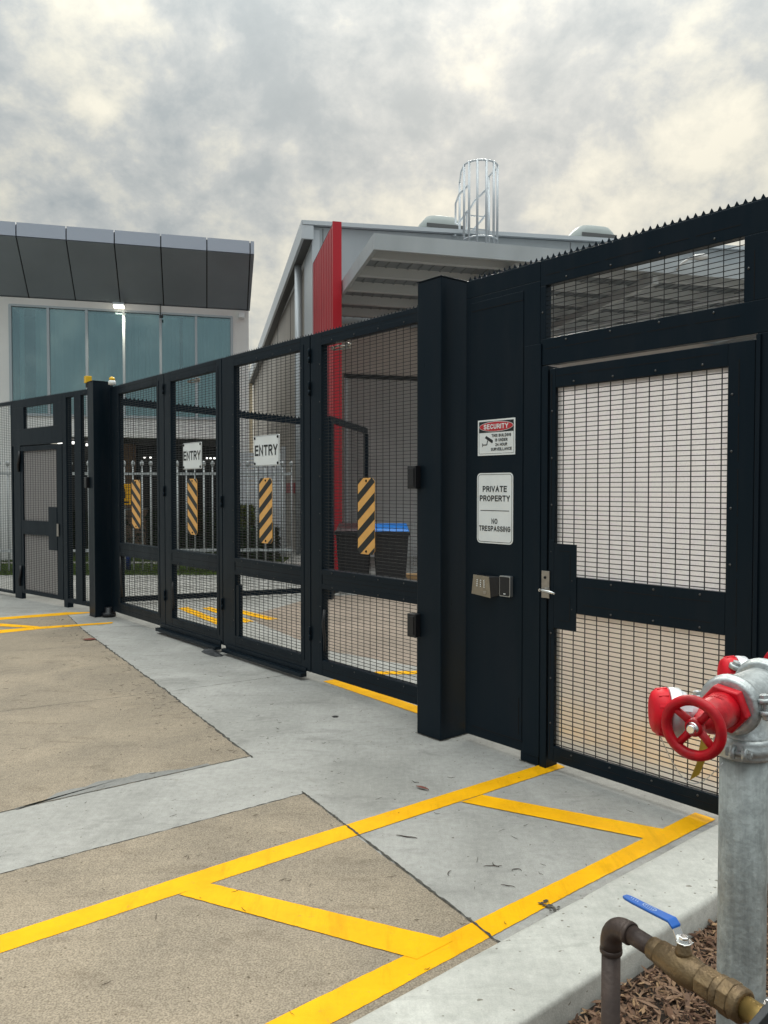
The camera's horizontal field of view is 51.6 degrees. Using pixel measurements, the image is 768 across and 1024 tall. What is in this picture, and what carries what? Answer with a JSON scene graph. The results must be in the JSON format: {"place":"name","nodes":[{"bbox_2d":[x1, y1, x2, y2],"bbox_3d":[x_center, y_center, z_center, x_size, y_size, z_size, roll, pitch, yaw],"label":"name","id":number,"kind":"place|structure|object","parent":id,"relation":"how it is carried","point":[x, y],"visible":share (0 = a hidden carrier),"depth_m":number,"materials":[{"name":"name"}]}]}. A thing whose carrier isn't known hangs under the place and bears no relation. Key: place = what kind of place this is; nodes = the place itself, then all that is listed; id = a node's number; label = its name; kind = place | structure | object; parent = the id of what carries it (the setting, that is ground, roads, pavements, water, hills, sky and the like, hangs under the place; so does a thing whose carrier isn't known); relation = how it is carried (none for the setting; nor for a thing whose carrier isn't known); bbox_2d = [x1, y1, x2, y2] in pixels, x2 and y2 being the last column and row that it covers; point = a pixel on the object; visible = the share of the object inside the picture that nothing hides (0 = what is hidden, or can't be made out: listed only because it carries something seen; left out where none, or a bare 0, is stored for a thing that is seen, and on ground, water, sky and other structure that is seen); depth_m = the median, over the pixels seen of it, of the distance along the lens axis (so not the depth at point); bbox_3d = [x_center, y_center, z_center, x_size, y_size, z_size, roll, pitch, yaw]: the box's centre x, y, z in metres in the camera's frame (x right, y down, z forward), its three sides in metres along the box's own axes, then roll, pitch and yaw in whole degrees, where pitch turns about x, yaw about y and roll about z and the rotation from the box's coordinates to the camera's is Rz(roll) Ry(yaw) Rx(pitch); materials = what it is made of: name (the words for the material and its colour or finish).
{"place":"outdoors","nodes":[
{"label":"outdoors","id":0,"kind":"place"},
{"bbox_2d":[0,552,287,574],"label":"lawn","id":1,"kind":"structure","parent":0,"point":[127,572],"depth_m":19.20,"materials":[{"name":"green plant"}]},
{"bbox_2d":[126,557,130,570],"bbox_3d":[-5.020,0.942,15.533,0.120,0.440,0.120,0,2,0],"label":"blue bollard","id":2,"kind":"object","parent":1,"relation":"on","point":[127,565],"visible":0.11,"depth_m":15.48,"materials":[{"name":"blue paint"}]},
{"bbox_2d":[124,444,148,544],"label":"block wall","id":3,"kind":"structure","parent":1,"relation":"on","point":[130,479],"depth_m":20.47,"materials":[{"name":"concrete"}]},
{"bbox_2d":[124,484,130,508],"bbox_3d":[-4.210,-0.255,12.914,0.180,0.420,0.039,0,2,0],"label":"yellow notice","id":4,"kind":"object","parent":3,"relation":"attached to","point":[125,489],"visible":0.38,"depth_m":12.90,"materials":[{"name":"orange"}]},
{"bbox_2d":[73,510,215,551],"bbox_3d":[-6.355,0.524,20.510,5.622,1.209,0.857,0,2,0],"label":"hedge","id":5,"kind":"object","parent":1,"relation":"on","point":[184,527],"visible":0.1,"depth_m":20.34,"materials":[{"name":"green plant"}]},
{"bbox_2d":[0,460,292,570],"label":"picket fence","id":6,"kind":"object","parent":1,"relation":"on","point":[155,473],"visible":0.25,"depth_m":15.04,"materials":[{"name":"grey metal"}]},
{"bbox_2d":[240,505,255,544],"bbox_3d":[-3.353,0.484,18.485,0.903,1.415,0.667,0,2,0],"label":"shrub","id":7,"kind":"object","parent":1,"relation":"on","point":[243,508],"visible":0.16,"depth_m":18.33,"materials":[{"name":"green plant"}]},
{"bbox_2d":[240,526,280,558],"bbox_3d":[-2.963,0.742,17.979,1.554,0.901,1.144,0,2,0],"label":"hedge","id":8,"kind":"object","parent":1,"relation":"on","point":[242,532],"visible":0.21,"depth_m":17.64,"materials":[{"name":"green plant"}]},
{"bbox_2d":[258,521,271,560],"bbox_3d":[-2.620,0.659,17.695,0.546,1.089,0.641,0,2,0],"label":"shrub","id":9,"kind":"object","parent":1,"relation":"on","point":[270,558],"visible":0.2,"depth_m":17.55,"materials":[{"name":"green plant"}]},
{"bbox_2d":[0,525,717,942],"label":"driveway","id":10,"kind":"structure","parent":0,"point":[358,757],"depth_m":4.28,"materials":[{"name":"grey concrete"}]},
{"bbox_2d":[0,400,14,593],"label":"fence panel","id":11,"kind":"object","parent":10,"relation":"on","point":[6,404],"visible":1,"depth_m":11.86,"materials":[{"name":"black metal"}]},
{"bbox_2d":[0,623,38,627],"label":"painted line","id":12,"kind":"object","parent":10,"relation":"on","point":[14,625],"visible":1,"depth_m":9.32,"materials":[{"name":"yellow paint"}]},
{"bbox_2d":[0,612,89,619],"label":"painted line","id":13,"kind":"object","parent":10,"relation":"on","point":[40,615],"visible":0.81,"depth_m":10.07,"materials":[{"name":"yellow paint"}]},
{"bbox_2d":[12,389,89,607],"bbox_3d":[-4.630,-0.173,11.060,2.215,2.922,0.086,1,2,41],"label":"fixed fence frame","id":14,"kind":"object","parent":10,"relation":"on","point":[58,431],"visible":0.78,"depth_m":10.75,"materials":[{"name":"black metal"}]},
{"bbox_2d":[16,444,63,599],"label":"pedestrian gate","id":15,"kind":"structure","parent":14,"relation":"attached to","point":[41,570],"depth_m":11.21,"materials":[{"name":"black metal"}]},
{"bbox_2d":[84,380,115,617],"bbox_3d":[-3.565,-0.161,10.006,0.299,2.957,0.370,-1,2,-40],"label":"gate post","id":16,"kind":"object","parent":10,"relation":"on","point":[97,482],"visible":0.91,"depth_m":9.96,"materials":[{"name":"black metal"}]},
{"bbox_2d":[84,376,91,387],"bbox_3d":[-3.773,-1.659,10.115,0.076,0.145,0.076,-1,2,-40],"label":"warning beacon","id":17,"kind":"object","parent":16,"relation":"attached to","point":[87,379],"visible":0.72,"depth_m":10.09,"materials":[{"name":"yellow plastic"}]},
{"bbox_2d":[108,377,115,384],"bbox_3d":[-3.379,-1.629,9.859,0.088,0.101,0.090,-1,2,-40],"label":"flashing lamp","id":18,"kind":"object","parent":16,"relation":"on","point":[111,381],"visible":1,"depth_m":9.83,"materials":[{"name":"orange"}]},
{"bbox_2d":[110,372,165,624],"bbox_3d":[-2.904,-0.150,9.362,0.083,2.822,1.584,-1,2,-40],"label":"gate leaf","id":19,"kind":"object","parent":16,"relation":"attached to","point":[121,548],"visible":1,"depth_m":9.40,"materials":[{"name":"black metal"}]},
{"bbox_2d":[132,480,140,528],"bbox_3d":[-2.916,-0.092,9.327,0.010,0.568,0.247,-1,2,-40],"label":"striped board","id":20,"kind":"object","parent":19,"relation":"attached to","point":[136,510],"visible":1,"depth_m":9.31,"materials":[{"name":"black"}]},
{"bbox_2d":[0,615,248,811],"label":"brown slab","id":21,"kind":"structure","parent":10,"relation":"on","point":[96,739],"depth_m":5.47,"materials":[{"name":"concrete"}]},
{"bbox_2d":[0,622,112,632],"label":"painted line","id":22,"kind":"object","parent":21,"relation":"on","point":[14,630],"visible":1,"depth_m":9.19,"materials":[{"name":"yellow paint"}]},
{"bbox_2d":[16,763,209,809],"bbox_3d":[-1.465,1.476,4.340,1.051,0.001,0.138,-1,2,-38],"label":"cement patch","id":23,"kind":"object","parent":21,"relation":"on","point":[98,785],"visible":1,"depth_m":4.32,"materials":[{"name":"grey concrete"}]},
{"bbox_2d":[0,221,253,560],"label":"office building","id":24,"kind":"structure","parent":10,"relation":"on","point":[66,326],"depth_m":17.97,"materials":[{"name":"grey"}]},
{"bbox_2d":[112,302,125,308],"bbox_3d":[-5.991,-4.691,17.951,0.260,0.184,0.366,0,2,-13],"label":"wall floodlight","id":25,"kind":"object","parent":24,"relation":"attached to","point":[118,305],"depth_m":17.80,"materials":[{"name":"metal"}]},
{"bbox_2d":[238,312,244,317],"bbox_3d":[-3.370,-4.652,18.771,0.144,0.120,0.115,0,2,-15],"label":"wall sensor","id":26,"kind":"object","parent":24,"relation":"attached to","point":[241,314],"depth_m":18.72,"materials":[{"name":"white plastic"}]},
{"bbox_2d":[155,358,223,649],"bbox_3d":[-2.026,-0.097,8.296,0.159,2.869,1.440,-1,2,-40],"label":"gate leaf","id":27,"kind":"object","parent":10,"relation":"on","point":[207,636],"visible":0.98,"depth_m":8.28,"materials":[{"name":"black metal"}]},
{"bbox_2d":[187,479,197,534],"bbox_3d":[-1.984,-0.054,8.212,0.010,0.579,0.215,-1,2,-40],"label":"striped board","id":28,"kind":"object","parent":27,"relation":"attached to","point":[192,508],"visible":1,"depth_m":8.20,"materials":[{"name":"black"}]},
{"bbox_2d":[183,442,201,468],"bbox_3d":[-1.982,-0.580,8.192,0.014,0.273,0.415,-1,2,-40],"label":"entry sign","id":29,"kind":"object","parent":27,"relation":"attached to","point":[192,455],"visible":1,"depth_m":8.18,"materials":[{"name":"silver metal"}]},
{"bbox_2d":[178,607,216,623],"bbox_3d":[-2.266,1.315,9.993,0.151,0.001,1.791,-1,2,-31],"label":"painted line","id":30,"kind":"object","parent":10,"relation":"on","point":[200,614],"visible":0.44,"depth_m":10.07,"materials":[{"name":"yellow paint"}]},
{"bbox_2d":[123,398,300,601],"bbox_3d":[-2.462,-0.172,11.495,2.726,2.896,0.090,-1,2,-22],"label":"fence","id":31,"kind":"object","parent":10,"relation":"on","point":[255,414],"visible":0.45,"depth_m":11.44,"materials":[{"name":"black metal"}]},
{"bbox_2d":[201,649,223,656],"bbox_3d":[-1.672,1.363,7.733,0.117,0.036,0.348,-1,2,-40],"label":"rubber gate stop","id":32,"kind":"object","parent":10,"relation":"on","point":[212,652],"visible":1,"depth_m":7.68,"materials":[{"name":"grey rubber"}]},
{"bbox_2d":[204,607,252,621],"bbox_3d":[-2.017,1.310,10.168,0.132,0.001,1.424,-1,2,-34],"label":"painted line","id":33,"kind":"object","parent":10,"relation":"on","point":[215,611],"visible":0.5,"depth_m":10.40,"materials":[{"name":"yellow paint"}]},
{"bbox_2d":[0,793,497,1023],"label":"brown slab","id":34,"kind":"structure","parent":10,"relation":"on","point":[179,959],"depth_m":2.88,"materials":[{"name":"concrete"}]},
{"bbox_2d":[0,764,563,952],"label":"painted line","id":35,"kind":"object","parent":34,"relation":"on","point":[74,919],"visible":0.94,"depth_m":3.38,"materials":[{"name":"yellow paint"}]},
{"bbox_2d":[180,883,453,958],"bbox_3d":[-0.286,1.513,2.960,1.095,0.001,0.156,1,2,24],"label":"painted line","id":36,"kind":"object","parent":34,"relation":"on","point":[407,943],"visible":1,"depth_m":2.93,"materials":[{"name":"yellow paint"}]},
{"bbox_2d":[266,812,714,1023],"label":"painted line","id":37,"kind":"object","parent":34,"relation":"on","point":[346,999],"visible":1,"depth_m":2.82,"materials":[{"name":"yellow paint"}]},
{"bbox_2d":[0,606,500,941],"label":"slab joint","id":38,"kind":"object","parent":10,"relation":"on","point":[400,866],"visible":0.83,"depth_m":3.95,"materials":[{"name":"grey concrete"}]},
{"bbox_2d":[240,447,285,556],"bbox_3d":[-2.930,-0.226,18.631,1.240,2.600,0.100,0,2,0],"label":"screen fence","id":39,"kind":"object","parent":10,"relation":"on","point":[243,480],"visible":0.2,"depth_m":18.61,"materials":[{"name":"grey metal"}]},
{"bbox_2d":[221,333,311,677],"bbox_3d":[-1.094,-0.065,7.166,0.120,2.869,1.498,-1,2,-40],"label":"gate leaf","id":40,"kind":"object","parent":10,"relation":"on","point":[236,566],"visible":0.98,"depth_m":7.19,"materials":[{"name":"black metal"}]},
{"bbox_2d":[259,478,272,543],"bbox_3d":[-1.061,-0.012,7.107,0.011,0.586,0.215,-1,2,-40],"label":"striped board","id":41,"kind":"object","parent":40,"relation":"attached to","point":[265,512],"visible":1,"depth_m":7.11,"materials":[{"name":"black"}]},
{"bbox_2d":[254,434,279,465],"bbox_3d":[-1.051,-0.548,7.077,0.015,0.273,0.430,-1,2,-40],"label":"entry sign","id":42,"kind":"object","parent":40,"relation":"attached to","point":[266,450],"visible":1,"depth_m":7.06,"materials":[{"name":"silver metal"}]},
{"bbox_2d":[89,615,536,765],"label":"base dirt","id":43,"kind":"structure","parent":10,"relation":"on","point":[452,737],"depth_m":5.10,"materials":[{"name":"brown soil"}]},
{"bbox_2d":[247,595,416,665],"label":"brown slab","id":44,"kind":"structure","parent":10,"relation":"on","point":[350,625],"depth_m":9.34,"materials":[{"name":"concrete"}]},
{"bbox_2d":[243,610,276,619],"bbox_3d":[-1.702,1.310,10.181,0.181,0.001,1.120,-1,2,-40],"label":"painted line","id":45,"kind":"object","parent":44,"relation":"on","point":[256,615],"visible":0.47,"depth_m":10.07,"materials":[{"name":"yellow paint"}]},
{"bbox_2d":[1,619,662,1015],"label":"leaf litter","id":46,"kind":"object","parent":10,"relation":"on","point":[253,815],"visible":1,"depth_m":4.79,"materials":[{"name":"brown plant"}]},
{"bbox_2d":[328,415,368,599],"bbox_3d":[-0.553,-0.103,12.565,0.110,2.697,2.195,0,2,14],"label":"fence","id":47,"kind":"object","parent":10,"relation":"on","point":[335,421],"visible":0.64,"depth_m":11.91,"materials":[{"name":"black metal"}]},
{"bbox_2d":[335,523,369,573],"bbox_3d":[-0.470,0.716,12.560,0.590,1.059,0.760,0,2,0],"label":"wheelie bin","id":48,"kind":"object","parent":10,"relation":"on","point":[345,533],"visible":0.32,"depth_m":12.24,"materials":[{"name":"black plastic"}]},
{"bbox_2d":[324,679,416,712],"bbox_3d":[0.135,1.431,5.909,0.146,0.001,1.909,-1,2,-38],"label":"painted line","id":49,"kind":"object","parent":10,"relation":"on","point":[389,700],"visible":0.34,"depth_m":6.13,"materials":[{"name":"yellow paint"}]},
{"bbox_2d":[374,523,409,578],"bbox_3d":[0.105,0.719,12.460,0.590,1.059,0.760,0,2,0],"label":"wheelie bin","id":50,"kind":"object","parent":10,"relation":"on","point":[386,545],"visible":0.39,"depth_m":12.14,"materials":[{"name":"black plastic"}]},
{"bbox_2d":[375,671,416,673],"bbox_3d":[0.426,1.401,6.953,1.139,0.001,0.162,0,2,-1],"label":"painted line","id":51,"kind":"object","parent":10,"relation":"on","point":[394,672],"visible":0.2,"depth_m":6.93,"materials":[{"name":"yellow paint"}]},
{"bbox_2d":[406,573,416,579],"bbox_3d":[0.480,1.127,13.127,0.240,0.206,0.220,0,2,0],"label":"cardboard box","id":52,"kind":"object","parent":10,"relation":"on","point":[412,577],"visible":0.18,"depth_m":13.02,"materials":[{"name":"brown cardboard"}]},
{"bbox_2d":[407,275,467,740],"bbox_3d":[0.377,-0.018,5.196,0.376,2.942,0.271,-1,2,-40],"label":"gate post","id":53,"kind":"object","parent":10,"relation":"on","point":[436,622],"visible":0.94,"depth_m":5.09,"materials":[{"name":"black metal"}]},
{"bbox_2d":[308,305,417,704],"bbox_3d":[-0.092,-0.056,6.019,0.111,2.822,1.554,-1,2,-40],"label":"gate leaf","id":54,"kind":"object","parent":53,"relation":"attached to","point":[324,578],"visible":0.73,"depth_m":6.18,"materials":[{"name":"black metal"}]},
{"bbox_2d":[358,478,374,554],"bbox_3d":[-0.135,0.032,6.000,0.010,0.578,0.203,-1,2,-40],"label":"striped board","id":55,"kind":"object","parent":54,"relation":"attached to","point":[366,515],"visible":1,"depth_m":6.00,"materials":[{"name":"black"}]},
{"bbox_2d":[350,824,717,1023],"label":"kerb","id":56,"kind":"structure","parent":10,"relation":"on","point":[546,970],"depth_m":2.56,"materials":[{"name":"concrete"}]},
{"bbox_2d":[538,899,559,911],"bbox_3d":[0.650,1.507,3.016,0.056,0.001,0.139,-1,2,-35],"label":"dirt stain","id":57,"kind":"object","parent":10,"relation":"on","point":[549,905],"visible":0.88,"depth_m":3.04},
{"bbox_2d":[462,795,673,839],"bbox_3d":[0.877,1.487,3.881,1.020,0.001,0.149,1,2,28],"label":"painted line","id":58,"kind":"object","parent":10,"relation":"on","point":[621,827],"visible":1,"depth_m":3.86,"materials":[{"name":"yellow paint"}]},
{"bbox_2d":[465,194,767,767],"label":"fixed fence frame","id":59,"kind":"object","parent":10,"relation":"on","point":[515,352],"visible":0.94,"depth_m":4.56,"materials":[{"name":"black metal"}]},
{"bbox_2d":[472,574,498,597],"bbox_3d":[0.613,0.452,4.837,0.072,0.137,0.173,-1,2,-40],"label":"keypad intercom","id":60,"kind":"object","parent":59,"relation":"attached to","point":[485,585],"visible":1,"depth_m":4.82,"materials":[{"name":"grey metal"}]},
{"bbox_2d":[477,473,512,544],"bbox_3d":[0.670,-0.022,4.810,0.005,0.429,0.291,-1,2,-39],"label":"private property sign","id":61,"kind":"object","parent":59,"relation":"attached to","point":[494,508],"visible":1,"depth_m":4.81,"materials":[{"name":"white metal"}]},
{"bbox_2d":[478,417,514,455],"bbox_3d":[0.676,-0.452,4.790,0.006,0.217,0.300,-1,2,-40],"label":"security sign","id":62,"kind":"object","parent":59,"relation":"attached to","point":[496,436],"visible":1,"depth_m":4.78,"materials":[{"name":"white"}]},
{"bbox_2d":[499,575,512,596],"bbox_3d":[0.727,0.443,4.733,0.032,0.124,0.084,-1,2,-40],"label":"card reader","id":63,"kind":"object","parent":59,"relation":"attached to","point":[505,586],"visible":1,"depth_m":4.71,"materials":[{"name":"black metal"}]},
{"bbox_2d":[538,339,755,814],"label":"pedestrian gate","id":64,"kind":"structure","parent":59,"relation":"attached to","point":[646,589],"depth_m":4.06,"materials":[{"name":"black metal"}]},
{"bbox_2d":[0,0,767,475],"label":"sky","id":65,"kind":"structure","parent":0,"point":[246,120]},
{"bbox_2d":[406,523,416,572],"bbox_3d":[0.660,0.703,13.625,0.608,1.015,0.630,0,2,0],"label":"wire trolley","id":66,"kind":"object","parent":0,"point":[412,546],"visible":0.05,"depth_m":13.33,"materials":[{"name":"metal"}]},
{"bbox_2d":[249,220,755,568],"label":"warehouse","id":67,"kind":"structure","parent":0,"point":[337,274],"depth_m":17.91,"materials":[{"name":"metal"}]},
{"bbox_2d":[286,483,294,492],"bbox_3d":[-2.716,-0.672,22.398,0.060,0.280,3.702,0,2,-13],"label":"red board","id":68,"kind":"object","parent":67,"relation":"attached to","point":[288,487],"visible":0.43,"depth_m":21.56,"materials":[{"name":"red"}]},
{"bbox_2d":[418,215,462,228],"bbox_3d":[1.541,-7.450,22.157,1.450,1.442,1.114,0,2,-15],"label":"roof vent","id":69,"kind":"object","parent":67,"relation":"on","point":[434,221],"visible":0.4,"depth_m":21.67,"materials":[{"name":"grey metal"}]},
{"bbox_2d":[452,159,498,243],"bbox_3d":[2.037,-6.971,18.839,0.982,2.074,1.860,0,2,-14],"label":"caged ladder","id":70,"kind":"object","parent":67,"relation":"attached to","point":[486,191],"visible":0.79,"depth_m":18.16,"materials":[{"name":"grey metal"}]},
{"bbox_2d":[569,225,616,237],"bbox_3d":[6.079,-7.626,23.376,1.550,1.442,1.114,0,2,-15],"label":"roof vent","id":71,"kind":"object","parent":67,"relation":"on","point":[593,231],"visible":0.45,"depth_m":22.89,"materials":[{"name":"grey metal"}]},
{"bbox_2d":[676,254,707,270],"bbox_3d":[5.304,-4.295,13.619,0.553,0.284,0.149,0,2,0],"label":"canopy floodlight","id":72,"kind":"object","parent":67,"relation":"attached to","point":[702,257],"visible":0.75,"depth_m":13.58,"materials":[{"name":"white metal"}]},
{"bbox_2d":[568,885,767,1023],"bbox_3d":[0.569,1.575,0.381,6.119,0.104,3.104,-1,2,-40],"label":"bark mulch","id":73,"kind":"object","parent":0,"point":[686,998],"visible":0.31,"depth_m":2.45,"materials":[{"name":"brown wood"}]},
{"bbox_2d":[600,894,767,1023],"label":"water supply valve","id":74,"kind":"object","parent":73,"relation":"on","point":[724,995],"visible":1,"depth_m":1.59,"materials":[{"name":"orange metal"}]},
{"bbox_2d":[648,652,767,1023],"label":"fire hydrant standpipe","id":75,"kind":"object","parent":73,"relation":"on","point":[727,705],"visible":1,"depth_m":1.93,"materials":[{"name":"grey metal"}]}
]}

